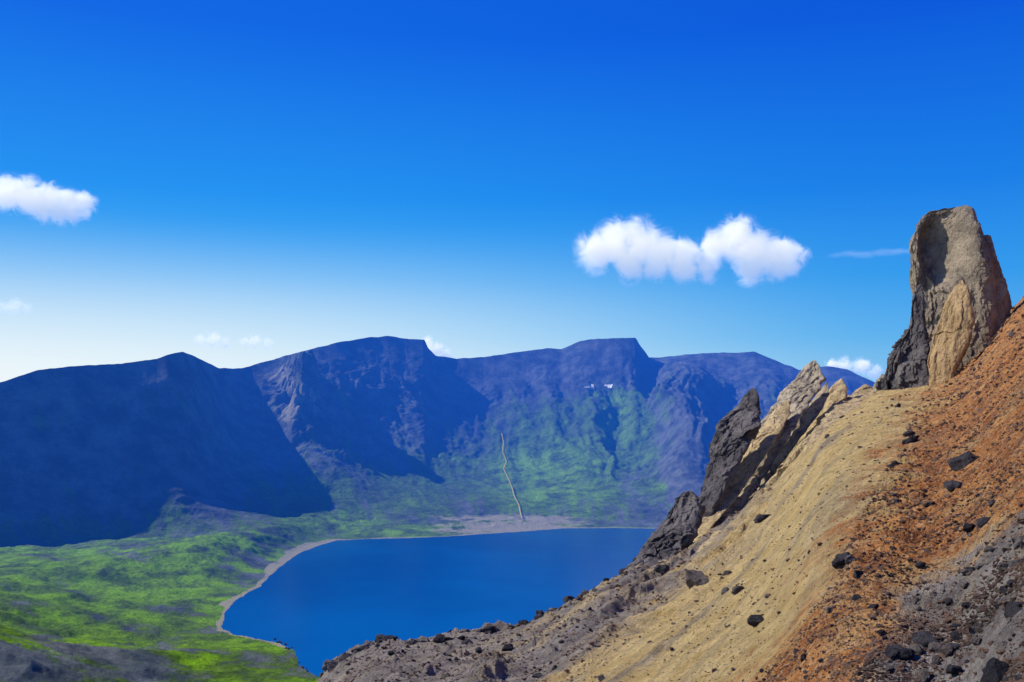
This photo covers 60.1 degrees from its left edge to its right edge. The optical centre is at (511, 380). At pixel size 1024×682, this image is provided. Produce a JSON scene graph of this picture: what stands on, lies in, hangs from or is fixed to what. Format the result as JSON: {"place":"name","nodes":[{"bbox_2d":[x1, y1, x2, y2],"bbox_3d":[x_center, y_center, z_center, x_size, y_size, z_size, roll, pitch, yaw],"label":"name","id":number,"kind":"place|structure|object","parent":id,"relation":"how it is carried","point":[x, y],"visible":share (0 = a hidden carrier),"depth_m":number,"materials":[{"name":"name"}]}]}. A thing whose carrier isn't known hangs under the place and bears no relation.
{"place":"outdoors","nodes":[
{"label":"outdoors","id":0,"kind":"place"},
{"bbox_2d":[0,519,653,681],"bbox_3d":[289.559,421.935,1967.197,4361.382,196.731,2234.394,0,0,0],"label":"meadow","id":1,"kind":"structure","parent":0,"point":[153,609],"depth_m":1855.07,"materials":[{"name":"green plant"}]},
{"bbox_2d":[0,336,874,545],"bbox_3d":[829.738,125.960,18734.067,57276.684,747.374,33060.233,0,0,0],"label":"crater wall","id":2,"kind":"structure","parent":0,"point":[335,439],"depth_m":3592.91,"materials":[{"name":"blue stone"}]},
{"bbox_2d":[584,384,594,388],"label":"snow patch","id":3,"kind":"object","parent":2,"relation":"on","point":[590,387],"visible":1,"depth_m":4712.30,"materials":[{"name":"white snow"}]},
{"bbox_2d":[221,528,656,676],"bbox_3d":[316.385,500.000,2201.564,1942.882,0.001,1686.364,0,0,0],"label":"lake","id":4,"kind":"structure","parent":0,"point":[316,607],"depth_m":2158.62,"materials":[{"name":"liquid"}]},
{"bbox_2d":[501,433,521,517],"bbox_3d":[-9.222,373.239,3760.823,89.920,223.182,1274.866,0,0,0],"label":"path","id":5,"kind":"structure","parent":0,"point":[508,478],"depth_m":3822.25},
{"bbox_2d":[0,0,1023,381],"label":"sky","id":6,"kind":"structure","parent":0,"point":[232,184],"materials":[{"name":"blue"}]},
{"bbox_2d":[317,296,1023,681],"bbox_3d":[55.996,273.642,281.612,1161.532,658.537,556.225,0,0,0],"label":"hillside","id":7,"kind":"structure","parent":0,"point":[823,464],"depth_m":35.44,"materials":[{"name":"gravel"}]},
{"bbox_2d":[322,659,334,670],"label":"stone","id":8,"kind":"object","parent":7,"relation":"on","point":[325,664],"visible":0.44,"depth_m":57.90,"materials":[{"name":"grey stone"}]},
{"bbox_2d":[327,664,336,672],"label":"stone","id":9,"kind":"object","parent":7,"relation":"on","point":[330,667],"visible":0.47,"depth_m":54.82,"materials":[{"name":"grey stone"}]},
{"bbox_2d":[331,657,339,664],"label":"stone","id":10,"kind":"object","parent":7,"relation":"on","point":[336,662],"visible":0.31,"depth_m":56.50,"materials":[{"name":"grey stone"}]},
{"bbox_2d":[341,652,352,659],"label":"boulder","id":11,"kind":"object","parent":7,"relation":"on","point":[344,656],"visible":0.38,"depth_m":56.66,"materials":[{"name":"grey stone"}]},
{"bbox_2d":[357,645,366,651],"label":"stone","id":12,"kind":"object","parent":7,"relation":"on","point":[360,648],"visible":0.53,"depth_m":56.75,"materials":[{"name":"grey stone"}]},
{"bbox_2d":[363,640,374,646],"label":"stone","id":13,"kind":"object","parent":7,"relation":"on","point":[367,643],"visible":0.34,"depth_m":58.93,"materials":[{"name":"grey stone"}]},
{"bbox_2d":[375,634,392,642],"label":"boulder","id":14,"kind":"object","parent":7,"relation":"on","point":[381,636],"visible":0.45,"depth_m":60.16,"materials":[{"name":"grey stone"}]},
{"bbox_2d":[409,640,415,644],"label":"stone","id":15,"kind":"object","parent":7,"relation":"on","point":[411,642],"visible":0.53,"depth_m":55.52,"materials":[{"name":"grey stone"}]},
{"bbox_2d":[420,637,429,641],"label":"stone","id":16,"kind":"object","parent":7,"relation":"on","point":[424,639],"visible":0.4,"depth_m":57.16,"materials":[{"name":"grey stone"}]},
{"bbox_2d":[433,634,445,642],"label":"stone","id":17,"kind":"object","parent":7,"relation":"on","point":[439,638],"visible":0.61,"depth_m":56.03,"materials":[{"name":"grey stone"}]},
{"bbox_2d":[457,635,464,639],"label":"stone","id":18,"kind":"object","parent":7,"relation":"on","point":[461,637],"visible":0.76,"depth_m":56.38,"materials":[{"name":"grey stone"}]},
{"bbox_2d":[461,639,473,643],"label":"boulder","id":19,"kind":"object","parent":7,"relation":"on","point":[466,641],"visible":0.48,"depth_m":52.38,"materials":[{"name":"grey stone"}]},
{"bbox_2d":[475,647,481,653],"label":"stone","id":20,"kind":"object","parent":7,"relation":"on","point":[478,650],"visible":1,"depth_m":46.48,"materials":[{"name":"grey stone"}]},
{"bbox_2d":[482,625,496,632],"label":"boulder","id":21,"kind":"object","parent":7,"relation":"on","point":[492,629],"visible":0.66,"depth_m":60.47,"materials":[{"name":"grey stone"}]},
{"bbox_2d":[502,643,513,650],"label":"boulder","id":22,"kind":"object","parent":7,"relation":"on","point":[507,647],"visible":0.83,"depth_m":47.15,"materials":[{"name":"grey stone"}]},
{"bbox_2d":[532,673,542,677],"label":"boulder","id":23,"kind":"object","parent":7,"relation":"on","point":[537,675],"visible":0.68,"depth_m":37.98,"materials":[{"name":"grey stone"}]},
{"bbox_2d":[534,614,543,619],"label":"stone","id":24,"kind":"object","parent":7,"relation":"on","point":[537,616],"visible":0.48,"depth_m":61.17,"materials":[{"name":"grey stone"}]},
{"bbox_2d":[536,610,544,614],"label":"stone","id":25,"kind":"object","parent":7,"relation":"on","point":[539,612],"visible":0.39,"depth_m":61.84,"materials":[{"name":"grey stone"}]},
{"bbox_2d":[563,596,574,602],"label":"boulder","id":26,"kind":"object","parent":7,"relation":"on","point":[567,599],"visible":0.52,"depth_m":66.48,"materials":[{"name":"grey stone"}]},
{"bbox_2d":[576,594,582,600],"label":"stone","id":27,"kind":"object","parent":7,"relation":"on","point":[579,596],"visible":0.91,"depth_m":60.92,"materials":[{"name":"grey stone"}]},
{"bbox_2d":[597,675,604,680],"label":"stone","id":28,"kind":"object","parent":7,"relation":"on","point":[601,677],"visible":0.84,"depth_m":30.93,"materials":[{"name":"grey stone"}]},
{"bbox_2d":[639,566,648,572],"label":"stone","id":29,"kind":"object","parent":7,"relation":"on","point":[643,568],"visible":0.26,"depth_m":66.26,"materials":[{"name":"grey stone"}]},
{"bbox_2d":[653,564,669,574],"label":"boulder","id":30,"kind":"object","parent":7,"relation":"on","point":[662,569],"visible":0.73,"depth_m":63.10,"materials":[{"name":"grey stone"}]},
{"bbox_2d":[626,491,704,567],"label":"rock crag","id":31,"kind":"structure","parent":7,"relation":"on","point":[675,531],"depth_m":75.47,"materials":[{"name":"grey stone"}]},
{"bbox_2d":[685,570,708,588],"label":"boulder","id":32,"kind":"object","parent":7,"relation":"on","point":[695,578],"visible":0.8,"depth_m":46.58,"materials":[{"name":"grey stone"}]},
{"bbox_2d":[721,587,728,594],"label":"stone","id":33,"kind":"object","parent":7,"relation":"on","point":[724,590],"visible":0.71,"depth_m":40.99,"materials":[{"name":"grey stone"}]},
{"bbox_2d":[722,570,731,575],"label":"boulder","id":34,"kind":"object","parent":7,"relation":"on","point":[726,572],"visible":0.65,"depth_m":46.43,"materials":[{"name":"grey stone"}]},
{"bbox_2d":[699,388,760,517],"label":"rock crag","id":35,"kind":"structure","parent":7,"relation":"on","point":[738,427],"depth_m":83.83,"materials":[{"name":"grey stone"}]},
{"bbox_2d":[731,586,743,594],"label":"boulder","id":36,"kind":"object","parent":7,"relation":"on","point":[736,590],"visible":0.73,"depth_m":35.94,"materials":[{"name":"grey stone"}]},
{"bbox_2d":[650,360,825,567],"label":"rock fin","id":37,"kind":"object","parent":7,"relation":"on","point":[801,390],"visible":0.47,"depth_m":92.20,"materials":[{"name":"grey stone"}]},
{"bbox_2d":[693,399,790,541],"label":"rock fin","id":38,"kind":"object","parent":7,"relation":"on","point":[770,430],"visible":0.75,"depth_m":85.60,"materials":[{"name":"beige stone"}]},
{"bbox_2d":[747,615,763,626],"bbox_3d":[7.670,7.589,27.703,0.600,0.455,0.546,0,0,36],"label":"boulder","id":39,"kind":"object","parent":7,"relation":"on","point":[753,620],"visible":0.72,"depth_m":27.61,"materials":[{"name":"grey stone"}]},
{"bbox_2d":[753,514,771,522],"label":"boulder","id":40,"kind":"object","parent":7,"relation":"on","point":[759,518],"visible":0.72,"depth_m":54.49,"materials":[{"name":"grey stone"}]},
{"bbox_2d":[697,379,847,551],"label":"rock fin","id":41,"kind":"object","parent":7,"relation":"on","point":[837,392],"visible":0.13,"depth_m":97.65,"materials":[{"name":"beige stone"}]},
{"bbox_2d":[751,382,828,495],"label":"rock fin","id":42,"kind":"object","parent":7,"relation":"on","point":[809,415],"visible":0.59,"depth_m":94.46,"materials":[{"name":"grey stone"}]},
{"bbox_2d":[800,653,805,661],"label":"boulder","id":43,"kind":"object","parent":7,"relation":"on","point":[803,657],"visible":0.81,"depth_m":19.00,"materials":[{"name":"grey stone"}]},
{"bbox_2d":[760,384,874,488],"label":"rock fin","id":44,"kind":"object","parent":7,"relation":"on","point":[848,405],"visible":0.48,"depth_m":82.39,"materials":[{"name":"beige stone"}]},
{"bbox_2d":[825,607,831,612],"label":"stone","id":45,"kind":"object","parent":7,"relation":"on","point":[828,609],"visible":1,"depth_m":21.16,"materials":[{"name":"grey stone"}]},
{"bbox_2d":[832,552,852,568],"bbox_3d":[9.323,5.075,24.955,0.707,0.505,0.378,0,0,-36],"label":"boulder","id":46,"kind":"object","parent":7,"relation":"on","point":[838,560],"visible":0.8,"depth_m":24.83,"materials":[{"name":"grey stone"}]},
{"bbox_2d":[844,555,855,563],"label":"stone","id":47,"kind":"object","parent":7,"relation":"on","point":[849,559],"visible":1,"depth_m":24.67,"materials":[{"name":"grey stone"}]},
{"bbox_2d":[851,594,860,600],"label":"stone","id":48,"kind":"object","parent":7,"relation":"on","point":[855,597],"visible":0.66,"depth_m":20.85,"materials":[{"name":"grey stone"}]},
{"bbox_2d":[853,570,865,578],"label":"boulder","id":49,"kind":"object","parent":7,"relation":"on","point":[857,573],"visible":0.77,"depth_m":23.07,"materials":[{"name":"black stone"}]},
{"bbox_2d":[867,604,878,608],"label":"stone","id":50,"kind":"object","parent":7,"relation":"on","point":[874,606],"visible":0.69,"depth_m":19.69,"materials":[{"name":"grey stone"}]},
{"bbox_2d":[872,374,883,391],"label":"rock crag","id":51,"kind":"structure","parent":7,"relation":"on","point":[877,380],"depth_m":107.05,"materials":[{"name":"beige stone"}]},
{"bbox_2d":[876,629,884,635],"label":"stone","id":52,"kind":"object","parent":7,"relation":"on","point":[881,631],"visible":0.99,"depth_m":17.85,"materials":[{"name":"grey stone"}]},
{"bbox_2d":[885,662,894,670],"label":"stone","id":53,"kind":"object","parent":7,"relation":"on","point":[888,667],"visible":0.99,"depth_m":15.68,"materials":[{"name":"grey stone"}]},
{"bbox_2d":[888,461,900,467],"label":"boulder","id":54,"kind":"object","parent":7,"relation":"on","point":[893,464],"visible":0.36,"depth_m":39.73,"materials":[{"name":"grey stone"}]},
{"bbox_2d":[885,644,914,659],"bbox_3d":[7.134,5.104,16.335,0.531,0.399,0.584,0,0,6],"label":"boulder","id":55,"kind":"object","parent":7,"relation":"on","point":[896,651],"visible":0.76,"depth_m":16.12,"materials":[{"name":"grey stone"}]},
{"bbox_2d":[876,284,929,390],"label":"rock outcrop","id":56,"kind":"object","parent":7,"relation":"on","point":[907,362],"visible":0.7,"depth_m":102.37,"materials":[{"name":"grey stone"}]},
{"bbox_2d":[902,431,915,436],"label":"stone","id":57,"kind":"object","parent":7,"relation":"on","point":[909,433],"visible":0.84,"depth_m":50.59,"materials":[{"name":"black stone"}]},
{"bbox_2d":[902,435,918,443],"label":"boulder","id":58,"kind":"object","parent":7,"relation":"on","point":[911,439],"visible":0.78,"depth_m":48.47,"materials":[{"name":"black stone"}]},
{"bbox_2d":[913,597,918,603],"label":"stone","id":59,"kind":"object","parent":7,"relation":"on","point":[916,599],"visible":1,"depth_m":19.63,"materials":[{"name":"grey stone"}]},
{"bbox_2d":[909,644,923,655],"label":"stone","id":60,"kind":"object","parent":7,"relation":"on","point":[917,649],"visible":0.83,"depth_m":16.33,"materials":[{"name":"grey stone"}]},
{"bbox_2d":[916,561,925,567],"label":"stone","id":61,"kind":"object","parent":7,"relation":"on","point":[920,564],"visible":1,"depth_m":22.15,"materials":[{"name":"grey stone"}]},
{"bbox_2d":[918,668,930,681],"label":"stone","id":62,"kind":"object","parent":7,"relation":"on","point":[924,675],"visible":0.93,"depth_m":15.21,"materials":[{"name":"grey stone"}]},
{"bbox_2d":[911,631,938,647],"bbox_3d":[7.971,5.042,17.004,0.544,0.426,0.645,0,0,15],"label":"boulder","id":63,"kind":"object","parent":7,"relation":"on","point":[924,638],"visible":0.56,"depth_m":16.91,"materials":[{"name":"grey stone"}]},
{"bbox_2d":[923,501,934,507],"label":"stone","id":64,"kind":"object","parent":7,"relation":"on","point":[927,504],"visible":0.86,"depth_m":29.62,"materials":[{"name":"grey stone"}]},
{"bbox_2d":[927,642,942,651],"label":"stone","id":65,"kind":"object","parent":7,"relation":"on","point":[932,646],"visible":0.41,"depth_m":16.50,"materials":[{"name":"grey stone"}]},
{"bbox_2d":[931,660,940,664],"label":"stone","id":66,"kind":"object","parent":7,"relation":"on","point":[936,662],"visible":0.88,"depth_m":15.77,"materials":[{"name":"grey stone"}]},
{"bbox_2d":[933,655,941,660],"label":"stone","id":67,"kind":"object","parent":7,"relation":"on","point":[936,657],"visible":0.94,"depth_m":15.92,"materials":[{"name":"grey stone"}]},
{"bbox_2d":[884,205,997,374],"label":"rock pinnacle","id":68,"kind":"object","parent":7,"relation":"on","point":[949,250],"visible":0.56,"depth_m":106.99,"materials":[{"name":"grey stone"}]},
{"bbox_2d":[934,644,952,656],"bbox_3d":[7.922,4.941,16.165,0.270,0.207,0.399,0,0,-17],"label":"stone","id":69,"kind":"object","parent":7,"relation":"on","point":[945,650],"visible":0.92,"depth_m":16.11,"materials":[{"name":"grey stone"}]},
{"bbox_2d":[945,598,951,605],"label":"stone","id":70,"kind":"object","parent":7,"relation":"on","point":[948,601],"visible":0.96,"depth_m":18.73,"materials":[{"name":"grey stone"}]},
{"bbox_2d":[927,280,974,385],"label":"rock spire","id":71,"kind":"object","parent":7,"relation":"on","point":[952,337],"visible":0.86,"depth_m":96.21,"materials":[{"name":"brown stone"}]},
{"bbox_2d":[943,480,961,491],"bbox_3d":[15.365,3.771,30.912,0.600,0.544,0.584,0,0,38],"label":"boulder","id":72,"kind":"object","parent":7,"relation":"on","point":[951,485],"visible":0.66,"depth_m":30.80,"materials":[{"name":"grey stone"}]},
{"bbox_2d":[945,664,961,674],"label":"stone","id":73,"kind":"object","parent":7,"relation":"on","point":[952,669],"visible":0.9,"depth_m":14.84,"materials":[{"name":"grey stone"}]},
{"bbox_2d":[948,643,960,650],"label":"stone","id":74,"kind":"object","parent":7,"relation":"on","point":[955,646],"visible":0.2,"depth_m":16.26,"materials":[{"name":"grey stone"}]},
{"bbox_2d":[949,623,959,627],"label":"stone","id":75,"kind":"object","parent":7,"relation":"on","point":[954,625],"visible":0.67,"depth_m":17.23,"materials":[{"name":"grey stone"}]},
{"bbox_2d":[950,631,962,640],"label":"stone","id":76,"kind":"object","parent":7,"relation":"on","point":[954,635],"visible":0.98,"depth_m":16.73,"materials":[{"name":"grey stone"}]},
{"bbox_2d":[947,451,976,471],"bbox_3d":[17.992,3.288,35.068,0.845,0.992,1.130,0,0,-28],"label":"boulder","id":77,"kind":"object","parent":7,"relation":"on","point":[961,461],"visible":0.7,"depth_m":34.96,"materials":[{"name":"grey stone"}]},
{"bbox_2d":[958,580,967,588],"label":"stone","id":78,"kind":"object","parent":7,"relation":"on","point":[962,584],"visible":1,"depth_m":19.19,"materials":[{"name":"grey stone"}]},
{"bbox_2d":[959,569,971,574],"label":"boulder","id":79,"kind":"object","parent":7,"relation":"on","point":[964,571],"visible":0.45,"depth_m":20.04,"materials":[{"name":"grey stone"}]},
{"bbox_2d":[961,602,970,606],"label":"stone","id":80,"kind":"object","parent":7,"relation":"on","point":[965,604],"visible":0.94,"depth_m":17.71,"materials":[{"name":"grey stone"}]},
{"bbox_2d":[963,566,974,575],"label":"stone","id":81,"kind":"object","parent":7,"relation":"on","point":[971,569],"visible":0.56,"depth_m":20.04,"materials":[{"name":"grey stone"}]},
{"bbox_2d":[963,523,975,532],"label":"stone","id":82,"kind":"object","parent":7,"relation":"on","point":[967,527],"visible":1,"depth_m":23.19,"materials":[{"name":"grey stone"}]},
{"bbox_2d":[969,622,979,635],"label":"stone","id":83,"kind":"object","parent":7,"relation":"on","point":[974,628],"visible":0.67,"depth_m":16.26,"materials":[{"name":"grey stone"}]},
{"bbox_2d":[970,637,981,645],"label":"stone","id":84,"kind":"object","parent":7,"relation":"on","point":[975,641],"visible":0.92,"depth_m":15.60,"materials":[{"name":"grey stone"}]},
{"bbox_2d":[975,563,984,569],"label":"stone","id":85,"kind":"object","parent":7,"relation":"on","point":[979,566],"visible":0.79,"depth_m":19.48,"materials":[{"name":"grey stone"}]},
{"bbox_2d":[978,652,985,658],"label":"stone","id":86,"kind":"object","parent":7,"relation":"on","point":[981,655],"visible":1,"depth_m":14.56,"materials":[{"name":"grey stone"}]},
{"bbox_2d":[976,517,990,530],"bbox_3d":[12.059,3.660,22.432,0.611,0.474,0.675,0,0,-3],"label":"boulder","id":87,"kind":"object","parent":7,"relation":"on","point":[981,522],"visible":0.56,"depth_m":22.29,"materials":[{"name":"grey stone"}]},
{"bbox_2d":[984,545,992,551],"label":"stone","id":88,"kind":"object","parent":7,"relation":"on","point":[987,547],"visible":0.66,"depth_m":20.36,"materials":[{"name":"grey stone"}]},
{"bbox_2d":[988,500,995,506],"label":"stone","id":89,"kind":"object","parent":7,"relation":"on","point":[991,503],"visible":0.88,"depth_m":23.46,"materials":[{"name":"grey stone"}]},
{"bbox_2d":[980,657,1009,681],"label":"boulder","id":90,"kind":"object","parent":7,"relation":"on","point":[994,670],"visible":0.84,"depth_m":13.27,"materials":[{"name":"grey stone"}]},
{"bbox_2d":[984,235,1011,334],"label":"rock slab","id":91,"kind":"object","parent":7,"relation":"on","point":[1004,305],"visible":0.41,"depth_m":103.66,"materials":[{"name":"stone"}]},
{"bbox_2d":[994,640,1007,650],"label":"stone","id":92,"kind":"object","parent":7,"relation":"on","point":[999,645],"visible":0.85,"depth_m":14.15,"materials":[{"name":"grey stone"}]},
{"bbox_2d":[997,562,1007,569],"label":"stone","id":93,"kind":"object","parent":7,"relation":"on","point":[1001,566],"visible":0.83,"depth_m":17.84,"materials":[{"name":"grey stone"}]},
{"bbox_2d":[999,586,1006,592],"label":"stone","id":94,"kind":"object","parent":7,"relation":"on","point":[1002,589],"visible":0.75,"depth_m":16.62,"materials":[{"name":"grey stone"}]},
{"bbox_2d":[998,596,1009,604],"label":"stone","id":95,"kind":"object","parent":7,"relation":"on","point":[1004,597],"visible":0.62,"depth_m":16.02,"materials":[{"name":"grey stone"}]},
{"bbox_2d":[1006,579,1017,587],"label":"stone","id":96,"kind":"object","parent":7,"relation":"on","point":[1010,582],"visible":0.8,"depth_m":16.41,"materials":[{"name":"grey stone"}]},
{"bbox_2d":[1004,601,1023,617],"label":"boulder","id":97,"kind":"object","parent":7,"relation":"on","point":[1009,606],"visible":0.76,"depth_m":14.97,"materials":[{"name":"grey stone"}]},
{"bbox_2d":[1008,559,1021,569],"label":"stone","id":98,"kind":"object","parent":7,"relation":"on","point":[1012,563],"visible":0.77,"depth_m":17.03,"materials":[{"name":"grey stone"}]},
{"bbox_2d":[1011,601,1021,611],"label":"stone","id":99,"kind":"object","parent":7,"relation":"on","point":[1016,603],"visible":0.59,"depth_m":14.91,"materials":[{"name":"grey stone"}]},
{"bbox_2d":[1012,535,1023,543],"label":"stone","id":100,"kind":"object","parent":7,"relation":"on","point":[1018,536],"visible":0.51,"depth_m":18.44,"materials":[{"name":"grey stone"}]},
{"bbox_2d":[1013,538,1023,549],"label":"stone","id":101,"kind":"object","parent":7,"relation":"on","point":[1018,543],"visible":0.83,"depth_m":18.15,"materials":[{"name":"grey stone"}]},
{"bbox_2d":[1014,674,1022,680],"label":"stone","id":102,"kind":"object","parent":7,"relation":"on","point":[1018,677],"visible":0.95,"depth_m":12.45,"materials":[{"name":"grey stone"}]}
]}

